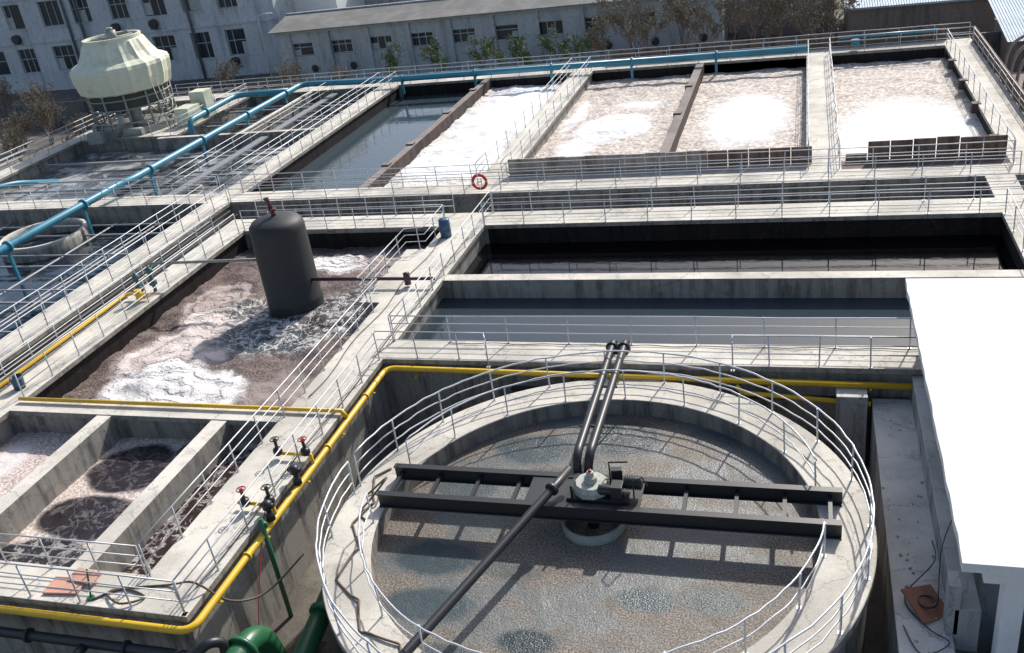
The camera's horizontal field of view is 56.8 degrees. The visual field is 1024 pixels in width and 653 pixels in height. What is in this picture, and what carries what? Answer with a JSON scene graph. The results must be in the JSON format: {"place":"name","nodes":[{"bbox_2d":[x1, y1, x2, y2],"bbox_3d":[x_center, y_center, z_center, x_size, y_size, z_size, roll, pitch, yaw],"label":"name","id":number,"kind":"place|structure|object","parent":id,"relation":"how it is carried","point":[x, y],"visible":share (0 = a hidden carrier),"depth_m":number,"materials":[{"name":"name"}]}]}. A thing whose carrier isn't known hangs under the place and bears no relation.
{"place":"outdoors","nodes":[
{"label":"outdoors","id":0,"kind":"place"},
{"bbox_2d":[0,0,296,93],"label":"factory building","id":1,"kind":"structure","parent":0,"point":[40,41],"depth_m":106.02,"materials":[{"name":"white paint"}]},
{"bbox_2d":[267,0,728,82],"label":"workshop building","id":2,"kind":"structure","parent":0,"point":[359,38],"depth_m":91.12,"materials":[{"name":"grey concrete"}]},
{"bbox_2d":[0,0,995,652],"bbox_3d":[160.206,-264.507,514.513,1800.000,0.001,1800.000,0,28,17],"label":"ground","id":3,"kind":"structure","parent":0,"point":[284,626],"depth_m":29.20,"materials":[{"name":"concrete"}]},
{"bbox_2d":[0,78,22,125],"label":"bare shrub","id":4,"kind":"object","parent":3,"relation":"on","point":[4,98],"visible":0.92,"depth_m":96.26,"materials":[{"name":"brown plant"}]},
{"bbox_2d":[0,119,31,161],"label":"bare shrub","id":5,"kind":"object","parent":3,"relation":"on","point":[13,134],"visible":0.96,"depth_m":80.11,"materials":[{"name":"brown plant"}]},
{"bbox_2d":[2,109,36,148],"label":"bare shrub","id":6,"kind":"object","parent":3,"relation":"on","point":[25,123],"visible":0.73,"depth_m":85.46,"materials":[{"name":"brown plant"}]},
{"bbox_2d":[13,80,55,132],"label":"bare shrub","id":7,"kind":"object","parent":3,"relation":"on","point":[40,93],"visible":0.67,"depth_m":89.03,"materials":[{"name":"brown plant"}]},
{"bbox_2d":[30,97,66,143],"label":"bare shrub","id":8,"kind":"object","parent":3,"relation":"on","point":[41,112],"visible":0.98,"depth_m":85.58,"materials":[{"name":"brown plant"}]},
{"bbox_2d":[0,626,229,652],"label":"black pipe","id":9,"kind":"object","parent":3,"relation":"on","point":[80,643],"visible":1,"depth_m":23.58,"materials":[{"name":"metal"}]},
{"bbox_2d":[225,625,286,652],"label":"green pipe","id":10,"kind":"object","parent":3,"relation":"on","point":[258,639],"visible":0.98,"depth_m":23.65,"materials":[{"name":"metal"}]},
{"bbox_2d":[258,517,293,617],"bbox_3d":[-6.580,6.767,26.459,0.240,3.550,0.169,0,28,17],"label":"green standpipe","id":11,"kind":"object","parent":3,"relation":"on","point":[263,525],"visible":1,"depth_m":26.30,"materials":[{"name":"metal"}]},
{"bbox_2d":[293,588,328,652],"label":"green pipe","id":12,"kind":"object","parent":3,"relation":"on","point":[313,632],"visible":0.47,"depth_m":24.71,"materials":[{"name":"metal"}]},
{"bbox_2d":[294,0,364,11],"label":"white building","id":13,"kind":"structure","parent":3,"relation":"on","point":[306,5],"depth_m":104.47,"materials":[{"name":"paint"}]},
{"bbox_2d":[418,37,450,72],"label":"leafy sapling","id":14,"kind":"object","parent":3,"relation":"on","point":[433,50],"visible":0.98,"depth_m":84.05,"materials":[{"name":"green plant"}]},
{"bbox_2d":[463,34,497,69],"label":"leafy sapling","id":15,"kind":"object","parent":3,"relation":"on","point":[484,53],"visible":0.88,"depth_m":81.94,"materials":[{"name":"green plant"}]},
{"bbox_2d":[485,31,526,66],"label":"leafy sapling","id":16,"kind":"object","parent":3,"relation":"on","point":[515,48],"visible":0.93,"depth_m":80.10,"materials":[{"name":"green plant"}]},
{"bbox_2d":[12,31,1001,127],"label":"boundary wall","id":17,"kind":"structure","parent":3,"relation":"on","point":[993,40],"depth_m":91.61,"materials":[{"name":"concrete"}]},
{"bbox_2d":[0,49,1023,652],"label":"tank wall","id":18,"kind":"structure","parent":3,"relation":"on","point":[292,535],"depth_m":33.25,"materials":[{"name":"concrete"}]},
{"bbox_2d":[0,225,170,339],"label":"pool water","id":19,"kind":"structure","parent":18,"relation":"in","point":[9,279],"depth_m":50.61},
{"bbox_2d":[0,218,90,262],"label":"round tank wall","id":20,"kind":"structure","parent":19,"relation":"in","point":[70,242],"depth_m":53.03,"materials":[{"name":"concrete"}]},
{"bbox_2d":[0,218,175,332],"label":"aeration pipe","id":21,"kind":"object","parent":18,"relation":"in","point":[49,265],"visible":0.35,"depth_m":50.30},
{"bbox_2d":[0,432,258,574],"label":"aeration foam","id":22,"kind":"object","parent":18,"relation":"in","point":[101,495],"visible":0.48,"depth_m":30.16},
{"bbox_2d":[0,143,293,201],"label":"pool water","id":23,"kind":"structure","parent":18,"relation":"in","point":[83,172],"depth_m":64.71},
{"bbox_2d":[37,93,357,195],"bbox_3d":[-20.473,-12.727,66.426,18.820,0.252,25.202,22,39,45],"label":"steel gangway","id":24,"kind":"object","parent":18,"relation":"on","point":[228,159],"visible":0.46,"depth_m":64.81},
{"bbox_2d":[156,82,332,195],"bbox_3d":[-17.704,-13.666,65.983,0.120,1.088,24.120,0,28,17],"label":"walkway railing","id":25,"kind":"object","parent":24,"relation":"on","point":[240,137],"visible":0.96,"depth_m":63.58,"materials":[{"name":"metal"}]},
{"bbox_2d":[187,88,287,134],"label":"blue pipeline","id":26,"kind":"object","parent":18,"relation":"on","point":[207,111],"visible":0.97,"depth_m":74.03,"materials":[{"name":"paint"}]},
{"bbox_2d":[62,245,427,406],"bbox_3d":[-10.446,-0.321,40.248,11.200,0.640,16.300,0,28,17],"label":"aeration foam","id":27,"kind":"object","parent":18,"relation":"in","point":[223,336],"visible":0.58,"depth_m":38.71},
{"bbox_2d":[249,197,323,317],"bbox_3d":[-9.687,-2.870,40.433,2.400,5.612,2.400,0,28,17],"label":"black buffer tank","id":28,"kind":"object","parent":18,"relation":"in","point":[281,246],"visible":0.97,"depth_m":39.59,"materials":[{"name":"plastic"}]},
{"bbox_2d":[222,102,355,132],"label":"pool water","id":29,"kind":"structure","parent":18,"relation":"in","point":[256,116],"depth_m":74.05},
{"bbox_2d":[272,92,468,190],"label":"pool water","id":30,"kind":"structure","parent":18,"relation":"in","point":[386,134],"depth_m":63.94,"materials":[{"name":"blue liquid"}]},
{"bbox_2d":[0,45,809,281],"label":"blue pipeline","id":31,"kind":"object","parent":18,"relation":"on","point":[9,246],"visible":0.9,"depth_m":66.67,"materials":[{"name":"paint"}]},
{"bbox_2d":[0,293,912,633],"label":"yellow gas pipe","id":32,"kind":"object","parent":18,"relation":"in","point":[214,599],"visible":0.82,"depth_m":29.62,"materials":[{"name":"metal"}]},
{"bbox_2d":[0,210,835,399],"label":"black pipe","id":33,"kind":"object","parent":32,"relation":"attached to","point":[87,313],"visible":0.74,"depth_m":42.13,"materials":[{"name":"metal"}]},
{"bbox_2d":[384,82,562,186],"bbox_3d":[-1.700,-12.611,61.581,6.800,0.315,24.800,0,28,17],"label":"aeration foam","id":34,"kind":"object","parent":18,"relation":"in","point":[469,136],"visible":0.69,"depth_m":61.08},
{"bbox_2d":[0,38,1023,622],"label":"concrete walkway","id":35,"kind":"structure","parent":18,"relation":"on","point":[172,562],"depth_m":40.27,"materials":[{"name":"concrete"}]},
{"bbox_2d":[42,567,101,594],"bbox_3d":[-11.448,6.654,24.701,1.376,0.154,0.908,0,28,17],"label":"painted board","id":36,"kind":"object","parent":35,"relation":"on","point":[80,576],"visible":0.74,"depth_m":24.66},
{"bbox_2d":[0,533,150,577],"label":"walkway railing","id":37,"kind":"object","parent":35,"relation":"on","point":[90,551],"visible":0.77,"depth_m":24.88,"materials":[{"name":"metal"}]},
{"bbox_2d":[0,562,187,615],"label":"walkway railing","id":38,"kind":"object","parent":35,"relation":"on","point":[80,601],"visible":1,"depth_m":23.61,"materials":[{"name":"metal"}]},
{"bbox_2d":[0,184,205,209],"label":"walkway railing","id":39,"kind":"object","parent":35,"relation":"on","point":[114,193],"visible":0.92,"depth_m":54.96,"materials":[{"name":"metal"}]},
{"bbox_2d":[0,185,208,327],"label":"walkway railing","id":40,"kind":"object","parent":35,"relation":"on","point":[101,256],"visible":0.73,"depth_m":45.33,"materials":[{"name":"metal"}]},
{"bbox_2d":[0,215,216,385],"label":"walkway railing","id":41,"kind":"object","parent":35,"relation":"on","point":[5,376],"visible":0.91,"depth_m":40.31,"materials":[{"name":"metal"}]},
{"bbox_2d":[0,176,220,200],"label":"walkway railing","id":42,"kind":"object","parent":35,"relation":"on","point":[106,186],"visible":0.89,"depth_m":56.25,"materials":[{"name":"metal"}]},
{"bbox_2d":[0,184,228,349],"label":"walkway railing","id":43,"kind":"object","parent":35,"relation":"on","point":[109,267],"visible":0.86,"depth_m":43.72,"materials":[{"name":"metal"}]},
{"bbox_2d":[86,112,145,144],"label":"water pump","id":44,"kind":"object","parent":35,"relation":"on","point":[97,137],"visible":1,"depth_m":69.70,"materials":[{"name":"grey paint"}]},
{"bbox_2d":[69,27,176,138],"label":"cooling tower","id":45,"kind":"structure","parent":35,"relation":"on","point":[114,71],"depth_m":70.18,"materials":[{"name":"grey paint"}]},
{"bbox_2d":[13,213,239,396],"bbox_3d":[-15.926,-1.535,41.104,0.120,1.082,15.720,0,28,17],"label":"walkway railing","id":46,"kind":"object","parent":35,"relation":"on","point":[20,387],"visible":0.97,"depth_m":39.50,"materials":[{"name":"metal"}]},
{"bbox_2d":[173,88,216,125],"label":"equipment cabinet","id":47,"kind":"object","parent":35,"relation":"on","point":[198,97],"visible":0.82,"depth_m":72.50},
{"bbox_2d":[92,553,303,604],"bbox_3d":[-7.983,6.780,24.321,5.330,1.272,0.996,-12,27,-8],"label":"rubber hose","id":48,"kind":"object","parent":35,"relation":"on","point":[198,584],"visible":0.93,"depth_m":24.18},
{"bbox_2d":[137,205,444,576],"bbox_3d":[-6.771,0.375,34.687,1.020,1.089,24.120,0,28,17],"label":"walkway railing","id":49,"kind":"object","parent":35,"relation":"on","point":[206,467],"visible":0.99,"depth_m":30.72,"materials":[{"name":"metal"}]},
{"bbox_2d":[217,72,381,192],"bbox_3d":[-13.614,-13.876,64.651,0.120,1.090,24.420,0,28,17],"label":"walkway railing","id":50,"kind":"object","parent":35,"relation":"on","point":[292,133],"visible":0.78,"depth_m":61.99,"materials":[{"name":"metal"}]},
{"bbox_2d":[238,71,398,192],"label":"walkway railing","id":51,"kind":"object","parent":35,"relation":"on","point":[315,129],"visible":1,"depth_m":61.94,"materials":[{"name":"metal"}]},
{"bbox_2d":[172,331,490,613],"bbox_3d":[-4.407,3.608,27.654,4.320,1.090,12.770,0,28,17],"label":"walkway railing","id":52,"kind":"object","parent":35,"relation":"on","point":[218,569],"visible":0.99,"depth_m":28.31,"materials":[{"name":"metal"}]},
{"bbox_2d":[239,204,443,230],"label":"walkway railing","id":53,"kind":"object","parent":35,"relation":"on","point":[325,220],"visible":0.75,"depth_m":46.00,"materials":[{"name":"metal"}]},
{"bbox_2d":[254,193,455,217],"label":"walkway railing","id":54,"kind":"object","parent":35,"relation":"on","point":[309,204],"visible":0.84,"depth_m":47.38,"materials":[{"name":"metal"}]},
{"bbox_2d":[311,272,434,284],"bbox_3d":[-5.900,-1.989,39.505,5.700,0.600,0.266,0,28,17],"label":"tank support pipe","id":55,"kind":"object","parent":35,"relation":"on","point":[406,278],"visible":0.98,"depth_m":39.35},
{"bbox_2d":[387,191,492,341],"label":"walkway railing","id":56,"kind":"object","parent":35,"relation":"on","point":[432,289],"visible":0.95,"depth_m":39.09,"materials":[{"name":"metal"}]},
{"bbox_2d":[475,58,573,182],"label":"walkway railing","id":57,"kind":"object","parent":35,"relation":"on","point":[522,117],"visible":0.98,"depth_m":58.16,"materials":[{"name":"metal"}]},
{"bbox_2d":[500,57,591,181],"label":"walkway railing","id":58,"kind":"object","parent":35,"relation":"on","point":[546,116],"visible":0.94,"depth_m":57.84,"materials":[{"name":"metal"}]},
{"bbox_2d":[196,237,917,587],"bbox_3d":[4.591,1.224,30.847,22.712,0.053,23.303,0,28,17],"label":"electric cable","id":59,"kind":"object","parent":35,"relation":"on","point":[486,343],"visible":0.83,"depth_m":32.07,"materials":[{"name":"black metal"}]},
{"bbox_2d":[167,26,973,99],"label":"walkway railing","id":60,"kind":"object","parent":35,"relation":"on","point":[258,85],"visible":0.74,"depth_m":68.89,"materials":[{"name":"metal"}]},
{"bbox_2d":[226,150,1021,201],"bbox_3d":[3.159,-7.307,46.888,39.720,1.087,0.120,0,28,17],"label":"walkway railing","id":61,"kind":"object","parent":35,"relation":"on","point":[697,177],"visible":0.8,"depth_m":45.73,"materials":[{"name":"metal"}]},
{"bbox_2d":[239,140,1016,192],"bbox_3d":[3.527,-7.963,48.068,39.720,1.088,0.120,0,28,17],"label":"walkway railing","id":62,"kind":"object","parent":35,"relation":"on","point":[700,167],"visible":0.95,"depth_m":46.91,"materials":[{"name":"metal"}]},
{"bbox_2d":[389,315,912,348],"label":"walkway railing","id":63,"kind":"object","parent":35,"relation":"on","point":[695,326],"visible":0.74,"depth_m":31.69,"materials":[{"name":"metal"}]},
{"bbox_2d":[506,150,805,181],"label":"precast parapet","id":64,"kind":"structure","parent":35,"relation":"on","point":[673,160],"depth_m":48.39,"materials":[{"name":"concrete"}]},
{"bbox_2d":[381,58,998,166],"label":"weir block","id":65,"kind":"structure","parent":35,"relation":"on","point":[974,109],"depth_m":55.39,"materials":[{"name":"concrete"}]},
{"bbox_2d":[481,186,1023,224],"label":"walkway railing","id":66,"kind":"object","parent":35,"relation":"on","point":[781,208],"visible":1,"depth_m":40.43,"materials":[{"name":"metal"}]},
{"bbox_2d":[490,173,1023,212],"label":"walkway railing","id":67,"kind":"object","parent":35,"relation":"on","point":[782,188],"visible":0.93,"depth_m":41.65,"materials":[{"name":"metal"}]},
{"bbox_2d":[609,24,947,59],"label":"walkway railing","id":68,"kind":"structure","parent":35,"relation":"on","point":[815,46],"depth_m":66.95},
{"bbox_2d":[731,335,921,371],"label":"walkway railing","id":69,"kind":"object","parent":35,"relation":"on","point":[819,354],"visible":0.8,"depth_m":29.13,"materials":[{"name":"metal"}]},
{"bbox_2d":[707,135,1010,168],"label":"brown parapet","id":70,"kind":"structure","parent":35,"relation":"on","point":[802,154],"depth_m":44.49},
{"bbox_2d":[946,29,1015,161],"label":"walkway railing","id":71,"kind":"object","parent":35,"relation":"on","point":[981,91],"visible":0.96,"depth_m":50.72,"materials":[{"name":"metal"}]},
{"bbox_2d":[973,26,1023,111],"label":"walkway railing","id":72,"kind":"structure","parent":35,"relation":"on","point":[1002,74],"depth_m":54.17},
{"bbox_2d":[35,48,1023,397],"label":"tank lining","id":73,"kind":"object","parent":18,"relation":"attached to","point":[75,376],"visible":0.35,"depth_m":43.39,"materials":[{"name":"concrete"}]},
{"bbox_2d":[534,74,691,169],"bbox_3d":[6.515,-12.586,59.034,8.000,0.405,24.800,0,28,17],"label":"aeration foam","id":74,"kind":"object","parent":18,"relation":"in","point":[624,116],"visible":0.7,"depth_m":60.29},
{"bbox_2d":[414,298,917,345],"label":"pool water","id":75,"kind":"structure","parent":18,"relation":"in","point":[820,307],"depth_m":35.27,"materials":[{"name":"grey liquid"}]},
{"bbox_2d":[464,234,1017,273],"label":"pool water","id":76,"kind":"structure","parent":18,"relation":"in","point":[941,252],"depth_m":39.84,"materials":[{"name":"black liquid"}]},
{"bbox_2d":[676,67,805,164],"bbox_3d":[13.974,-12.500,56.756,7.400,0.335,24.800,0,28,17],"label":"aeration foam","id":77,"kind":"object","parent":18,"relation":"in","point":[758,109],"visible":0.67,"depth_m":57.72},
{"bbox_2d":[832,57,987,160],"bbox_3d":[22.300,-12.367,54.235,7.600,0.175,24.800,0,28,17],"label":"aeration foam","id":78,"kind":"object","parent":18,"relation":"in","point":[901,100],"visible":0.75,"depth_m":55.35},
{"bbox_2d":[534,22,570,63],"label":"leafy sapling","id":79,"kind":"object","parent":3,"relation":"on","point":[547,44],"visible":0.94,"depth_m":80.61,"materials":[{"name":"green plant"}]},
{"bbox_2d":[321,379,876,652],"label":"clarifier tank","id":80,"kind":"object","parent":3,"relation":"on","point":[835,570],"visible":0.69,"depth_m":26.09,"materials":[{"name":"concrete"}]},
{"bbox_2d":[335,468,401,651],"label":"rubber hose","id":81,"kind":"object","parent":80,"relation":"on","point":[381,482],"visible":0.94,"depth_m":24.75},
{"bbox_2d":[399,465,573,652],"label":"sludge pipe","id":82,"kind":"object","parent":80,"relation":"attached to","point":[474,576],"visible":1,"depth_m":22.98,"materials":[{"name":"black metal"}]},
{"bbox_2d":[358,492,826,652],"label":"clarifier railing","id":83,"kind":"object","parent":80,"relation":"on","point":[382,615],"visible":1,"depth_m":21.14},
{"bbox_2d":[562,520,624,545],"bbox_3d":[2.219,5.397,25.605,1.700,0.640,1.700,0,28,17],"label":"clarifier feed well","id":84,"kind":"object","parent":80,"relation":"in","point":[610,536],"visible":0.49,"depth_m":24.86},
{"bbox_2d":[315,350,874,652],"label":"clarifier railing","id":85,"kind":"object","parent":80,"relation":"on","point":[871,525],"visible":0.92,"depth_m":25.77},
{"bbox_2d":[375,414,819,652],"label":"clarifier water","id":86,"kind":"structure","parent":80,"relation":"in","point":[543,586],"depth_m":24.22,"materials":[{"name":"liquid"}]},
{"bbox_2d":[573,339,630,472],"bbox_3d":[2.796,2.593,29.113,0.800,1.554,7.291,0,28,17],"label":"inlet pipe","id":87,"kind":"object","parent":80,"relation":"attached to","point":[610,387],"visible":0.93,"depth_m":28.07,"materials":[{"name":"black metal"}]},
{"bbox_2d":[405,369,816,485],"bbox_3d":[2.971,2.811,28.018,11.559,1.042,4.430,0,28,17],"label":"clarifier railing","id":88,"kind":"object","parent":80,"relation":"on","point":[684,404],"visible":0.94,"depth_m":28.93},
{"bbox_2d":[584,10,614,60],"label":"tree","id":89,"kind":"object","parent":3,"relation":"on","point":[593,36],"visible":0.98,"depth_m":77.47,"materials":[{"name":"brown plant"}]},
{"bbox_2d":[591,0,647,48],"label":"bare tree","id":90,"kind":"object","parent":3,"relation":"on","point":[619,20],"visible":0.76,"depth_m":78.66,"materials":[{"name":"brown plant"}]},
{"bbox_2d":[621,0,674,47],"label":"bare tree","id":91,"kind":"object","parent":3,"relation":"on","point":[646,24],"visible":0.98,"depth_m":76.13,"materials":[{"name":"brown plant"}]},
{"bbox_2d":[660,0,706,44],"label":"bare tree","id":92,"kind":"object","parent":3,"relation":"on","point":[669,2],"visible":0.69,"depth_m":77.56,"materials":[{"name":"brown plant"}]},
{"bbox_2d":[667,0,735,42],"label":"bare tree","id":93,"kind":"object","parent":3,"relation":"on","point":[702,11],"visible":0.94,"depth_m":75.63,"materials":[{"name":"brown plant"}]},
{"bbox_2d":[712,0,753,40],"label":"bare tree","id":94,"kind":"object","parent":3,"relation":"on","point":[725,4],"visible":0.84,"depth_m":75.94,"materials":[{"name":"brown plant"}]},
{"bbox_2d":[727,0,784,38],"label":"bare tree","id":95,"kind":"object","parent":3,"relation":"on","point":[762,5],"visible":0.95,"depth_m":74.58,"materials":[{"name":"brown plant"}]},
{"bbox_2d":[737,0,833,37],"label":"brick shed","id":96,"kind":"structure","parent":3,"relation":"on","point":[743,31],"depth_m":87.08,"materials":[{"name":"brown"}]},
{"bbox_2d":[777,0,822,34],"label":"bare tree","id":97,"kind":"object","parent":3,"relation":"on","point":[798,14],"visible":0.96,"depth_m":72.65,"materials":[{"name":"brown plant"}]},
{"bbox_2d":[813,0,861,41],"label":"bare tree","id":98,"kind":"object","parent":3,"relation":"on","point":[832,20],"visible":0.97,"depth_m":73.68,"materials":[{"name":"brown plant"}]},
{"bbox_2d":[844,0,995,39],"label":"corrugated roof shed","id":99,"kind":"structure","parent":3,"relation":"on","point":[888,14],"depth_m":75.50,"materials":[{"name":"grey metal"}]},
{"bbox_2d":[910,375,981,652],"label":"building plinth","id":100,"kind":"structure","parent":3,"relation":"on","point":[962,611],"depth_m":22.32,"materials":[{"name":"concrete"}]},
{"bbox_2d":[973,573,1023,652],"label":"walls","id":101,"kind":"structure","parent":3,"relation":"on","point":[988,594],"depth_m":21.94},
{"bbox_2d":[982,573,1023,652],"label":"columns","id":102,"kind":"structure","parent":3,"relation":"on","point":[1008,619],"depth_m":19.20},
{"bbox_2d":[905,278,1023,575],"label":"roof slab","id":103,"kind":"structure","parent":102,"relation":"on","point":[969,334],"depth_m":23.25,"materials":[{"name":"concrete"}]},
{"bbox_2d":[988,0,1023,71],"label":"corrugated roof shed","id":104,"kind":"structure","parent":3,"relation":"on","point":[1009,20],"depth_m":66.86,"materials":[{"name":"white metal"}]},
{"bbox_2d":[0,91,1023,571],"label":"tank divider wall","id":105,"kind":"structure","parent":0,"point":[30,497],"depth_m":34.44,"materials":[{"name":"concrete"}]},
{"bbox_2d":[359,63,704,187],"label":"tank divider wall","id":106,"kind":"structure","parent":0,"point":[405,156],"depth_m":59.68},
{"bbox_2d":[376,463,842,539],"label":"clarifier bridge","id":107,"kind":"structure","parent":0,"point":[558,506],"depth_m":24.97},
{"bbox_2d":[566,461,647,528],"bbox_3d":[2.628,4.588,25.265,2.170,2.068,0.951,0,28,17],"label":"clarifier drive unit","id":108,"kind":"object","parent":107,"relation":"on","point":[589,485],"visible":0.98,"depth_m":24.88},
{"bbox_2d":[834,387,867,468],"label":"concrete pier","id":109,"kind":"structure","parent":0,"point":[851,405],"depth_m":29.12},
{"bbox_2d":[869,398,954,652],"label":"side path","id":110,"kind":"structure","parent":0,"point":[895,462],"depth_m":24.31,"materials":[{"name":"concrete"}]},
{"bbox_2d":[901,584,943,622],"bbox_3d":[9.438,6.306,21.547,0.794,0.424,0.924,-13,27,-8],"label":"rusty plate","id":111,"kind":"object","parent":110,"relation":"on","point":[926,605],"visible":0.99,"depth_m":21.52,"materials":[{"name":"metal"}]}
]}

